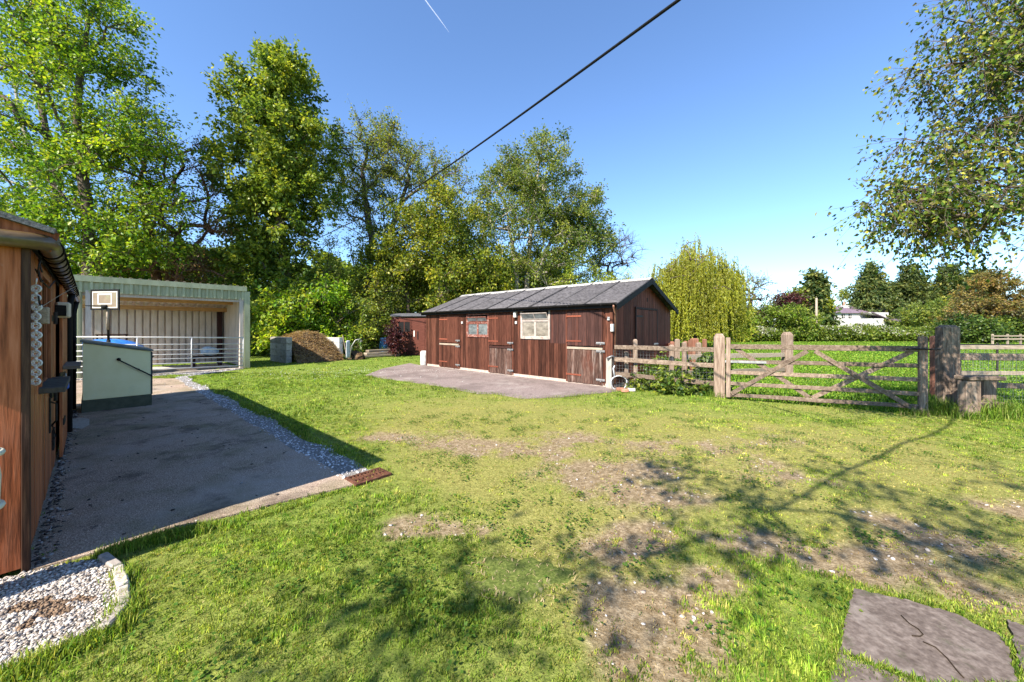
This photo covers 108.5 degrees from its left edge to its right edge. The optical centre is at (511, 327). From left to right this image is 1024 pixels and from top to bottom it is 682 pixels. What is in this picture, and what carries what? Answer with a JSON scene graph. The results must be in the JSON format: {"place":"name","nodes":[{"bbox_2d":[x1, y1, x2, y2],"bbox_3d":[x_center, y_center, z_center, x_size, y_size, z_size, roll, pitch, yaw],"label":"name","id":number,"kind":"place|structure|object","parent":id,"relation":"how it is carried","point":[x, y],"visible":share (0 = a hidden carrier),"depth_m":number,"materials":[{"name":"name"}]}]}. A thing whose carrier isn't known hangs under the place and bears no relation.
{"place":"outdoors","nodes":[
{"label":"outdoors","id":0,"kind":"place"},
{"bbox_2d":[30,378,352,570],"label":"path","id":1,"kind":"structure","parent":0,"point":[152,492],"depth_m":4.01,"materials":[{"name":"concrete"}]},
{"bbox_2d":[73,417,88,428],"bbox_3d":[-7.178,1.576,6.109,1.149,0.001,0.231,0,0,41],"label":"concrete patch","id":2,"kind":"object","parent":1,"relation":"on","point":[80,423],"visible":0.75,"depth_m":6.15,"materials":[{"name":"grey concrete"}]},
{"bbox_2d":[85,289,119,341],"bbox_3d":[-12.065,0.228,10.765,0.960,2.745,0.563,0,0,6],"label":"basketball hoop","id":3,"kind":"object","parent":1,"relation":"on","point":[107,300],"visible":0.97,"depth_m":10.91,"materials":[{"name":"white plastic"}]},
{"bbox_2d":[80,339,153,412],"bbox_3d":[-8.282,0.913,7.727,1.591,1.374,0.985,0,0,41],"label":"feed bin","id":4,"kind":"object","parent":1,"relation":"on","point":[117,376],"visible":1,"depth_m":7.21,"materials":[{"name":"green plastic"}]},
{"bbox_2d":[31,380,285,566],"bbox_3d":[-7.712,1.578,7.244,13.300,0.039,2.843,0,0,41],"label":"path grit","id":5,"kind":"object","parent":1,"relation":"on","point":[43,559],"visible":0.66,"depth_m":3.35,"materials":[{"name":"grey gravel"}]},
{"bbox_2d":[300,0,680,246],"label":"overhead cable","id":6,"kind":"object","parent":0,"point":[661,12],"visible":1,"depth_m":5.72,"materials":[{"name":"black plastic"}]},
{"bbox_2d":[365,363,621,398],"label":"yard","id":7,"kind":"structure","parent":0,"point":[510,385],"depth_m":10.71,"materials":[{"name":"concrete"}]},
{"bbox_2d":[418,277,678,386],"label":"stable building","id":8,"kind":"structure","parent":7,"relation":"on","point":[575,333],"depth_m":11.69,"materials":[{"name":"wood"}]},
{"bbox_2d":[439,315,459,342],"bbox_3d":[-2.459,0.037,14.453,1.309,1.075,0.061,0,0,43],"label":"upper door","id":9,"kind":"structure","parent":8,"relation":"in","point":[449,324],"depth_m":14.45,"materials":[{"name":"brown wood"}]},
{"bbox_2d":[439,343,459,368],"bbox_3d":[-2.459,1.080,14.458,1.309,0.952,0.061,0,0,43],"label":"lower door","id":10,"kind":"structure","parent":8,"relation":"in","point":[449,353],"depth_m":14.45,"materials":[{"name":"brown wood"}]},
{"bbox_2d":[466,313,488,336],"bbox_3d":[-1.262,-0.092,13.395,1.199,0.846,0.186,0,0,43],"label":"window","id":11,"kind":"structure","parent":8,"relation":"in","point":[475,326],"depth_m":13.39,"materials":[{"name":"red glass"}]},
{"bbox_2d":[488,313,512,345],"bbox_3d":[-0.392,0.045,12.558,1.185,1.089,0.060,0,0,43],"label":"upper door","id":12,"kind":"structure","parent":8,"relation":"in","point":[500,324],"depth_m":12.57,"materials":[{"name":"brown wood"}]},
{"bbox_2d":[488,346,512,374],"bbox_3d":[-0.391,1.087,12.558,1.185,0.935,0.061,0,0,43],"label":"lower door","id":13,"kind":"structure","parent":8,"relation":"in","point":[500,357],"depth_m":12.57,"materials":[{"name":"brown wood"}]},
{"bbox_2d":[520,310,549,338],"bbox_3d":[0.710,-0.125,11.576,1.183,0.946,0.201,0,0,43],"label":"window","id":14,"kind":"structure","parent":8,"relation":"in","point":[532,326],"depth_m":11.58,"materials":[{"name":"white glass"}]},
{"bbox_2d":[566,310,604,346],"bbox_3d":[2.041,0.003,10.328,1.249,1.007,0.060,0,0,43],"label":"upper door","id":15,"kind":"structure","parent":8,"relation":"in","point":[584,327],"depth_m":10.32,"materials":[{"name":"brown wood"}]},
{"bbox_2d":[566,346,604,384],"bbox_3d":[2.042,1.046,10.326,1.249,1.019,0.061,0,0,43],"label":"lower door","id":16,"kind":"structure","parent":8,"relation":"in","point":[584,364],"depth_m":10.32,"materials":[{"name":"brown wood"}]},
{"bbox_2d":[637,309,658,373],"bbox_3d":[4.206,0.476,11.413,0.073,2.059,1.567,0,0,43],"label":"gable door","id":17,"kind":"structure","parent":8,"relation":"in","point":[646,319],"depth_m":11.36,"materials":[{"name":"brown wood"}]},
{"bbox_2d":[0,353,1023,681],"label":"lawn","id":18,"kind":"structure","parent":0,"point":[620,601],"depth_m":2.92,"materials":[{"name":"plant"}]},
{"bbox_2d":[0,211,81,574],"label":"stable block","id":19,"kind":"structure","parent":18,"relation":"on","point":[36,424],"depth_m":2.41,"materials":[{"name":"brown wood"}]},
{"bbox_2d":[31,278,42,385],"bbox_3d":[-3.257,0.027,2.522,0.061,0.734,0.021,0,0,-29],"label":"hanging chain","id":20,"kind":"object","parent":19,"relation":"hanging from","point":[36,338],"visible":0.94,"depth_m":2.52,"materials":[{"name":"white plastic"}]},
{"bbox_2d":[38,268,69,393],"bbox_3d":[-4.130,0.013,3.280,1.040,1.025,0.230,0,0,41],"label":"window","id":21,"kind":"structure","parent":19,"relation":"in","point":[52,384],"depth_m":3.43,"materials":[{"name":"grey glass"}]},
{"bbox_2d":[59,284,66,456],"bbox_3d":[-5.904,0.495,4.851,1.295,2.110,0.030,0,0,41],"label":"door","id":22,"kind":"structure","parent":19,"relation":"in","point":[62,298],"depth_m":4.44,"materials":[{"name":"brown wood"}]},
{"bbox_2d":[0,558,116,668],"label":"gravel bed","id":23,"kind":"object","parent":18,"relation":"on","point":[47,611],"visible":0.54,"depth_m":2.06,"materials":[{"name":"grey gravel"}]},
{"bbox_2d":[98,552,122,570],"bbox_3d":[-2.709,1.593,2.484,0.261,0.081,0.055,0,0,28],"label":"kerb stone","id":24,"kind":"object","parent":18,"relation":"on","point":[108,559],"visible":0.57,"depth_m":2.47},
{"bbox_2d":[97,603,127,630],"bbox_3d":[-2.164,1.591,2.004,0.059,0.084,0.157,0,0,-20],"label":"kerb stone","id":25,"kind":"object","parent":18,"relation":"on","point":[112,618],"visible":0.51,"depth_m":1.98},
{"bbox_2d":[112,564,129,589],"bbox_3d":[-2.470,1.589,2.325,0.282,0.086,0.056,0,0,39],"label":"kerb stone","id":26,"kind":"object","parent":18,"relation":"on","point":[119,582],"visible":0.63,"depth_m":2.29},
{"bbox_2d":[116,584,130,604],"bbox_3d":[-2.272,1.591,2.158,0.206,0.083,0.059,0,0,42],"label":"kerb stone","id":27,"kind":"object","parent":18,"relation":"on","point":[123,594],"visible":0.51,"depth_m":2.15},
{"bbox_2d":[67,274,249,378],"bbox_3d":[-13.488,-0.031,13.854,3.580,3.261,5.270,0,0,41],"label":"field shelter","id":28,"kind":"object","parent":18,"relation":"on","point":[155,308],"visible":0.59,"depth_m":14.57,"materials":[{"name":"metal"}]},
{"bbox_2d":[95,339,143,346],"bbox_3d":[-13.568,0.980,12.351,1.663,1.240,2.160,0,0,44],"label":"covered trailer","id":29,"kind":"object","parent":28,"relation":"on","point":[120,341],"visible":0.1,"depth_m":12.37,"materials":[{"name":"blue plastic"}]},
{"bbox_2d":[76,336,243,372],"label":"metal field gate","id":30,"kind":"structure","parent":28,"relation":"attached to","point":[191,349],"depth_m":13.04,"materials":[{"name":"silver metal"}]},
{"bbox_2d":[153,365,228,372],"bbox_3d":[-12.063,1.530,13.689,0.125,0.133,2.501,0,0,41],"label":"timber baulk","id":31,"kind":"object","parent":28,"relation":"on","point":[168,370],"visible":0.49,"depth_m":13.57,"materials":[{"name":"brown wood"}]},
{"bbox_2d":[76,368,370,478],"bbox_3d":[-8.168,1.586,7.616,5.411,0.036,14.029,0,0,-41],"label":"gravel strip","id":32,"kind":"object","parent":18,"relation":"on","point":[283,432],"visible":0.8,"depth_m":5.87,"materials":[{"name":"grey gravel"}]},
{"bbox_2d":[270,337,342,362],"bbox_3d":[-10.140,1.011,18.272,1.900,1.172,2.619,0,0,38],"label":"muck bay","id":33,"kind":"object","parent":18,"relation":"on","point":[281,349],"visible":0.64,"depth_m":17.25,"materials":[{"name":"concrete"}]},
{"bbox_2d":[281,330,344,363],"bbox_3d":[-9.800,0.838,18.048,2.632,1.603,2.471,0,0,38],"label":"muck heap","id":34,"kind":"object","parent":18,"relation":"on","point":[308,346],"visible":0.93,"depth_m":17.63,"materials":[{"name":"brown plant"}]},
{"bbox_2d":[346,339,361,359],"bbox_3d":[-7.917,1.079,18.451,0.738,1.091,0.624,0,0,-20],"label":"wheelbarrow","id":35,"kind":"object","parent":18,"relation":"on","point":[348,353],"visible":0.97,"depth_m":18.22,"materials":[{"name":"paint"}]},
{"bbox_2d":[344,467,391,486],"bbox_3d":[-1.533,1.599,3.936,0.260,0.056,0.400,0,0,41],"label":"drain grate","id":36,"kind":"object","parent":18,"relation":"on","point":[361,478],"visible":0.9,"depth_m":3.92,"materials":[{"name":"brown metal"}]},
{"bbox_2d":[390,313,425,354],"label":"garden shed","id":37,"kind":"structure","parent":18,"relation":"on","point":[413,327],"depth_m":21.40,"materials":[{"name":"wood"}]},
{"bbox_2d":[398,321,410,332],"bbox_3d":[-6.266,-0.065,21.466,0.800,0.670,0.032,0,0,8],"label":"window","id":38,"kind":"structure","parent":37,"relation":"in","point":[405,325],"depth_m":21.45,"materials":[{"name":"black plastic"}]},
{"bbox_2d":[413,320,424,354],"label":"door","id":39,"kind":"structure","parent":37,"relation":"in","point":[418,325],"depth_m":21.34,"materials":[{"name":"brown paint"}]},
{"bbox_2d":[5,407,1023,681],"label":"clover","id":40,"kind":"object","parent":18,"relation":"on","point":[521,537],"visible":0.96,"depth_m":2.77,"materials":[{"name":"green plant"}]},
{"bbox_2d":[476,557,575,602],"bbox_3d":[0.095,1.599,2.367,0.767,0.027,0.487,0,0,0],"label":"moss patch","id":41,"kind":"object","parent":18,"relation":"on","point":[520,582],"visible":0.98,"depth_m":2.36,"materials":[{"name":"green plant"}]},
{"bbox_2d":[466,547,576,603],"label":"moss straws","id":42,"kind":"object","parent":41,"relation":"on","point":[516,577],"visible":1,"depth_m":2.34,"materials":[{"name":"green plant"}]},
{"bbox_2d":[366,431,1022,664],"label":"stone chips","id":43,"kind":"object","parent":18,"relation":"on","point":[694,618],"visible":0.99,"depth_m":2.71,"materials":[{"name":"grey stone"}]},
{"bbox_2d":[831,652,910,681],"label":"paving slab","id":44,"kind":"structure","parent":18,"relation":"on","point":[866,675],"depth_m":1.68,"materials":[{"name":"stone"}]},
{"bbox_2d":[900,407,944,416],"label":"grass tuft","id":45,"kind":"object","parent":18,"relation":"on","point":[917,413],"visible":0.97,"depth_m":6.73,"materials":[{"name":"green plant"}]},
{"bbox_2d":[839,588,1018,681],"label":"paving slab","id":46,"kind":"structure","parent":18,"relation":"on","point":[880,628],"depth_m":1.86,"materials":[{"name":"stone"}]},
{"bbox_2d":[903,395,986,415],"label":"grass tuft","id":47,"kind":"object","parent":18,"relation":"on","point":[937,404],"visible":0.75,"depth_m":6.80,"materials":[{"name":"green plant"}]},
{"bbox_2d":[938,408,1012,421],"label":"grass tuft","id":48,"kind":"object","parent":18,"relation":"on","point":[969,416],"visible":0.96,"depth_m":6.47,"materials":[{"name":"green plant"}]},
{"bbox_2d":[951,395,1023,421],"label":"grass tuft","id":49,"kind":"object","parent":18,"relation":"on","point":[1014,411],"visible":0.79,"depth_m":6.49,"materials":[{"name":"green plant"}]},
{"bbox_2d":[1007,619,1023,671],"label":"paving slab","id":50,"kind":"structure","parent":18,"relation":"on","point":[1016,629],"depth_m":1.89,"materials":[{"name":"stone"}]},
{"bbox_2d":[0,0,1023,318],"label":"sky","id":51,"kind":"structure","parent":0,"point":[730,123],"materials":[{"name":"blue"}]},
{"bbox_2d":[250,340,1023,414],"bbox_3d":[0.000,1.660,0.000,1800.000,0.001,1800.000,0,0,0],"label":"ground","id":52,"kind":"structure","parent":0,"point":[756,376],"depth_m":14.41,"materials":[{"name":"green plant"}]},
{"bbox_2d":[0,50,119,249],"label":"broadleaf tree","id":53,"kind":"object","parent":52,"relation":"on","point":[21,187],"visible":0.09,"depth_m":23.89,"materials":[{"name":"green plant"}]},
{"bbox_2d":[0,0,222,277],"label":"lime tree","id":54,"kind":"object","parent":52,"relation":"on","point":[76,51],"visible":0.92,"depth_m":16.50,"materials":[{"name":"green plant"}]},
{"bbox_2d":[64,235,164,279],"bbox_3d":[-22.238,-1.804,20.060,5.608,6.928,5.259,0,0,0],"label":"bush","id":55,"kind":"object","parent":52,"relation":"on","point":[76,271],"visible":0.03,"depth_m":19.72,"materials":[{"name":"green plant"}]},
{"bbox_2d":[93,117,239,285],"bbox_3d":[-17.727,-4.695,19.665,6.501,12.725,5.918,0,0,0],"label":"cherry tree","id":56,"kind":"object","parent":52,"relation":"on","point":[171,275],"visible":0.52,"depth_m":19.36,"materials":[{"name":"green plant"}]},
{"bbox_2d":[147,239,253,300],"bbox_3d":[-18.312,-1.882,22.031,4.931,7.069,5.092,0,0,0],"label":"bush","id":57,"kind":"object","parent":52,"relation":"on","point":[202,278],"visible":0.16,"depth_m":21.67,"materials":[{"name":"green plant"}]},
{"bbox_2d":[235,272,277,355],"bbox_3d":[-15.103,-0.773,21.422,3.178,5.012,3.290,0,0,-29],"label":"bush","id":58,"kind":"object","parent":52,"relation":"on","point":[252,316],"visible":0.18,"depth_m":21.10,"materials":[{"name":"green plant"}]},
{"bbox_2d":[181,31,356,316],"bbox_3d":[-14.363,-7.701,21.882,9.048,18.723,7.326,0,0,0],"label":"sycamore tree","id":59,"kind":"object","parent":52,"relation":"on","point":[279,180],"visible":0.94,"depth_m":20.76,"materials":[{"name":"green plant"}]},
{"bbox_2d":[250,278,321,354],"bbox_3d":[-12.440,-0.604,20.508,4.051,4.749,4.118,0,0,0],"label":"bush","id":60,"kind":"object","parent":52,"relation":"on","point":[278,318],"visible":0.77,"depth_m":19.75,"materials":[{"name":"green plant"}]},
{"bbox_2d":[284,273,360,347],"bbox_3d":[-11.000,-0.559,21.630,4.447,5.484,4.200,0,0,-31],"label":"bush","id":61,"kind":"object","parent":52,"relation":"on","point":[332,299],"visible":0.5,"depth_m":21.27,"materials":[{"name":"green plant"}]},
{"bbox_2d":[77,240,572,336],"bbox_3d":[-23.054,-3.852,40.901,59.496,12.280,7.928,0,0,4],"label":"wood","id":62,"kind":"object","parent":52,"relation":"on","point":[344,262],"visible":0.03,"depth_m":38.71,"materials":[{"name":"green plant"}]},
{"bbox_2d":[297,229,369,326],"bbox_3d":[-11.940,-2.564,25.080,4.839,8.442,4.854,0,0,0],"label":"bush","id":63,"kind":"object","parent":52,"relation":"on","point":[330,256],"visible":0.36,"depth_m":25.05,"materials":[{"name":"green plant"}]},
{"bbox_2d":[324,292,387,353],"bbox_3d":[-9.669,-0.245,22.511,4.406,3.897,4.120,0,0,24],"label":"bush","id":64,"kind":"object","parent":52,"relation":"on","point":[365,333],"visible":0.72,"depth_m":21.80,"materials":[{"name":"green plant"}]},
{"bbox_2d":[350,271,410,348],"bbox_3d":[-8.911,-1.319,25.009,4.518,6.637,4.766,0,0,0],"label":"bush","id":65,"kind":"object","parent":52,"relation":"on","point":[387,308],"visible":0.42,"depth_m":24.09,"materials":[{"name":"green plant"}]},
{"bbox_2d":[381,316,406,356],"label":"purple shrub","id":66,"kind":"object","parent":52,"relation":"on","point":[394,341],"visible":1,"depth_m":20.44,"materials":[{"name":"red plant"}]},
{"bbox_2d":[317,97,477,349],"bbox_3d":[-8.588,-7.528,28.035,12.947,18.399,8.391,0,0,-15],"label":"sparse tree","id":67,"kind":"object","parent":52,"relation":"on","point":[385,143],"visible":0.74,"depth_m":26.98,"materials":[{"name":"green plant"}]},
{"bbox_2d":[385,272,435,323],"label":"bush","id":68,"kind":"object","parent":52,"relation":"on","point":[404,310],"visible":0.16,"depth_m":26.09,"materials":[{"name":"green plant"}]},
{"bbox_2d":[342,174,525,312],"bbox_3d":[-5.369,-4.085,25.032,12.743,11.484,8.352,0,0,0],"label":"maple tree","id":69,"kind":"object","parent":52,"relation":"on","point":[467,266],"visible":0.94,"depth_m":23.66,"materials":[{"name":"green plant"}]},
{"bbox_2d":[464,118,626,289],"bbox_3d":[2.775,-7.382,31.198,13.871,18.089,10.795,0,0,0],"label":"ash tree","id":70,"kind":"object","parent":52,"relation":"on","point":[572,234],"visible":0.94,"depth_m":29.46,"materials":[{"name":"green plant"}]},
{"bbox_2d":[547,259,616,286],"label":"bush","id":71,"kind":"object","parent":52,"relation":"on","point":[568,273],"visible":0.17,"depth_m":27.93,"materials":[{"name":"green plant"}]},
{"bbox_2d":[606,355,614,387],"bbox_3d":[2.627,1.199,9.783,0.261,0.962,0.214,0,0,18],"label":"white post","id":72,"kind":"object","parent":52,"relation":"on","point":[609,367],"visible":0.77,"depth_m":9.77,"materials":[{"name":"white wood"}]},
{"bbox_2d":[584,225,649,280],"bbox_3d":[9.290,-3.850,33.768,6.907,11.021,5.963,0,0,-29],"label":"bare tree","id":73,"kind":"object","parent":52,"relation":"on","point":[621,263],"visible":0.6,"depth_m":33.42,"materials":[{"name":"green plant"}]},
{"bbox_2d":[624,365,659,391],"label":"nettle clump","id":74,"kind":"object","parent":52,"relation":"on","point":[641,384],"visible":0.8,"depth_m":9.40,"materials":[{"name":"green plant"}]},
{"bbox_2d":[643,351,681,379],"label":"nettle clump","id":75,"kind":"object","parent":52,"relation":"on","point":[664,367],"visible":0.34,"depth_m":10.98,"materials":[{"name":"green plant"}]},
{"bbox_2d":[613,339,713,391],"bbox_3d":[3.833,0.990,9.392,2.370,1.380,0.623,0,0,27],"label":"rail fence","id":76,"kind":"object","parent":52,"relation":"on","point":[635,360],"visible":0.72,"depth_m":9.24,"materials":[{"name":"brown wood"}]},
{"bbox_2d":[652,367,713,396],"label":"nettle clump","id":77,"kind":"object","parent":52,"relation":"on","point":[665,383],"visible":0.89,"depth_m":8.81,"materials":[{"name":"green plant"}]},
{"bbox_2d":[643,232,757,346],"bbox_3d":[15.291,-3.272,30.943,8.476,9.886,8.479,0,0,-29],"label":"weeping willow","id":78,"kind":"object","parent":52,"relation":"on","point":[706,297],"visible":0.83,"depth_m":28.62,"materials":[{"name":"green plant"}]},
{"bbox_2d":[689,352,733,387],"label":"nettle clump","id":79,"kind":"object","parent":52,"relation":"on","point":[703,360],"visible":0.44,"depth_m":9.80,"materials":[{"name":"green plant"}]},
{"bbox_2d":[714,334,732,397],"bbox_3d":[4.885,0.905,8.517,0.393,1.550,0.202,0,0,26],"label":"gate post","id":80,"kind":"object","parent":52,"relation":"on","point":[719,364],"visible":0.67,"depth_m":8.46,"materials":[{"name":"brown wood"}]},
{"bbox_2d":[713,305,760,341],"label":"bush","id":81,"kind":"object","parent":52,"relation":"on","point":[754,331],"visible":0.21,"depth_m":42.34,"materials":[{"name":"green plant"}]},
{"bbox_2d":[682,332,792,377],"bbox_3d":[7.276,0.910,11.765,5.327,1.540,0.326,0,0,-24],"label":"rail fence","id":82,"kind":"object","parent":52,"relation":"on","point":[786,339],"visible":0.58,"depth_m":12.35,"materials":[{"name":"brown wood"}]},
{"bbox_2d":[739,265,784,323],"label":"oak tree","id":83,"kind":"object","parent":52,"relation":"on","point":[759,284],"visible":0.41,"depth_m":47.14,"materials":[{"name":"green plant"}]},
{"bbox_2d":[748,302,823,341],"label":"bush","id":84,"kind":"object","parent":52,"relation":"on","point":[783,316],"visible":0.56,"depth_m":44.35,"materials":[{"name":"green plant"}]},
{"bbox_2d":[768,289,810,310],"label":"copper beech","id":85,"kind":"object","parent":52,"relation":"on","point":[796,298],"visible":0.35,"depth_m":60.72,"materials":[{"name":"purple plant"}]},
{"bbox_2d":[774,302,830,325],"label":"bush","id":86,"kind":"object","parent":52,"relation":"on","point":[821,317],"visible":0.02,"depth_m":47.74,"materials":[{"name":"green plant"}]},
{"bbox_2d":[671,323,936,341],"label":"hawthorn hedge","id":87,"kind":"object","parent":52,"relation":"on","point":[857,332],"visible":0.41,"depth_m":44.11,"materials":[{"name":"green plant"}]},
{"bbox_2d":[784,286,851,314],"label":"yellow tree","id":88,"kind":"object","parent":52,"relation":"on","point":[831,303],"visible":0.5,"depth_m":63.92,"materials":[{"name":"green plant"}]},
{"bbox_2d":[792,267,844,325],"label":"conifer","id":89,"kind":"object","parent":52,"relation":"on","point":[816,284],"visible":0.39,"depth_m":64.48,"materials":[{"name":"green plant"}]},
{"bbox_2d":[725,336,940,412],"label":"wooden gate","id":90,"kind":"structure","parent":52,"relation":"on","point":[921,348],"depth_m":7.42,"materials":[{"name":"brown wood"}]},
{"bbox_2d":[835,302,900,326],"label":"white house","id":91,"kind":"structure","parent":52,"relation":"on","point":[851,316],"depth_m":87.96,"materials":[{"name":"stone"}]},
{"bbox_2d":[838,258,912,326],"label":"conifer","id":92,"kind":"object","parent":52,"relation":"on","point":[870,292],"visible":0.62,"depth_m":89.42,"materials":[{"name":"green plant"}]},
{"bbox_2d":[812,0,1023,293],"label":"birch tree","id":93,"kind":"object","parent":52,"relation":"on","point":[933,218],"visible":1,"depth_m":4.68,"materials":[{"name":"green plant"}]},
{"bbox_2d":[887,258,948,326],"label":"conifer","id":94,"kind":"object","parent":52,"relation":"on","point":[913,286],"visible":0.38,"depth_m":88.41,"materials":[{"name":"green plant"}]},
{"bbox_2d":[929,336,934,395],"bbox_3d":[10.013,0.930,8.700,0.161,1.500,0.161,0,0,0],"label":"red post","id":95,"kind":"object","parent":52,"relation":"on","point":[931,366],"visible":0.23,"depth_m":8.71,"materials":[{"name":"brown wood"}]},
{"bbox_2d":[889,295,974,327],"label":"bush","id":96,"kind":"object","parent":52,"relation":"on","point":[914,318],"visible":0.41,"depth_m":51.67,"materials":[{"name":"green plant"}]},
{"bbox_2d":[935,325,959,405],"bbox_3d":[8.507,0.810,7.200,0.303,1.740,0.161,0,0,6],"label":"sleeper post","id":97,"kind":"object","parent":52,"relation":"on","point":[947,355],"visible":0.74,"depth_m":7.13,"materials":[{"name":"wood"}]},
{"bbox_2d":[930,259,976,300],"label":"conifer","id":98,"kind":"object","parent":52,"relation":"on","point":[941,288],"visible":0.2,"depth_m":86.81,"materials":[{"name":"green plant"}]},
{"bbox_2d":[924,311,1019,343],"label":"bush","id":99,"kind":"object","parent":52,"relation":"on","point":[979,329],"visible":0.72,"depth_m":38.52,"materials":[{"name":"green plant"}]},
{"bbox_2d":[928,266,1023,329],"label":"brown tree","id":100,"kind":"object","parent":52,"relation":"on","point":[996,302],"visible":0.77,"depth_m":43.24,"materials":[{"name":"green plant"}]},
{"bbox_2d":[952,375,1005,416],"bbox_3d":[8.541,1.272,6.856,0.882,0.815,0.620,0,0,0],"label":"stile","id":101,"kind":"object","parent":52,"relation":"on","point":[969,388],"visible":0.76,"depth_m":6.62,"materials":[{"name":"grey wood"}]},
{"bbox_2d":[960,353,1023,388],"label":"rail fence","id":102,"kind":"object","parent":52,"relation":"on","point":[991,357],"visible":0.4,"depth_m":7.33,"materials":[{"name":"brown wood"}]},
{"bbox_2d":[960,345,1023,374],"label":"rail fence","id":103,"kind":"object","parent":52,"relation":"on","point":[995,347],"visible":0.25,"depth_m":9.78,"materials":[{"name":"brown wood"}]},
{"bbox_2d":[960,343,1023,381],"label":"tube fence","id":104,"kind":"object","parent":52,"relation":"on","point":[997,362],"visible":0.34,"depth_m":10.99,"materials":[{"name":"black metal"}]},
{"bbox_2d":[991,334,1023,343],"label":"rail fence","id":105,"kind":"object","parent":52,"relation":"on","point":[1007,338],"visible":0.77,"depth_m":33.97,"materials":[{"name":"brown wood"}]},
{"bbox_2d":[992,313,1023,342],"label":"bush","id":106,"kind":"object","parent":52,"relation":"on","point":[1015,322],"visible":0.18,"depth_m":40.93,"materials":[{"name":"green plant"}]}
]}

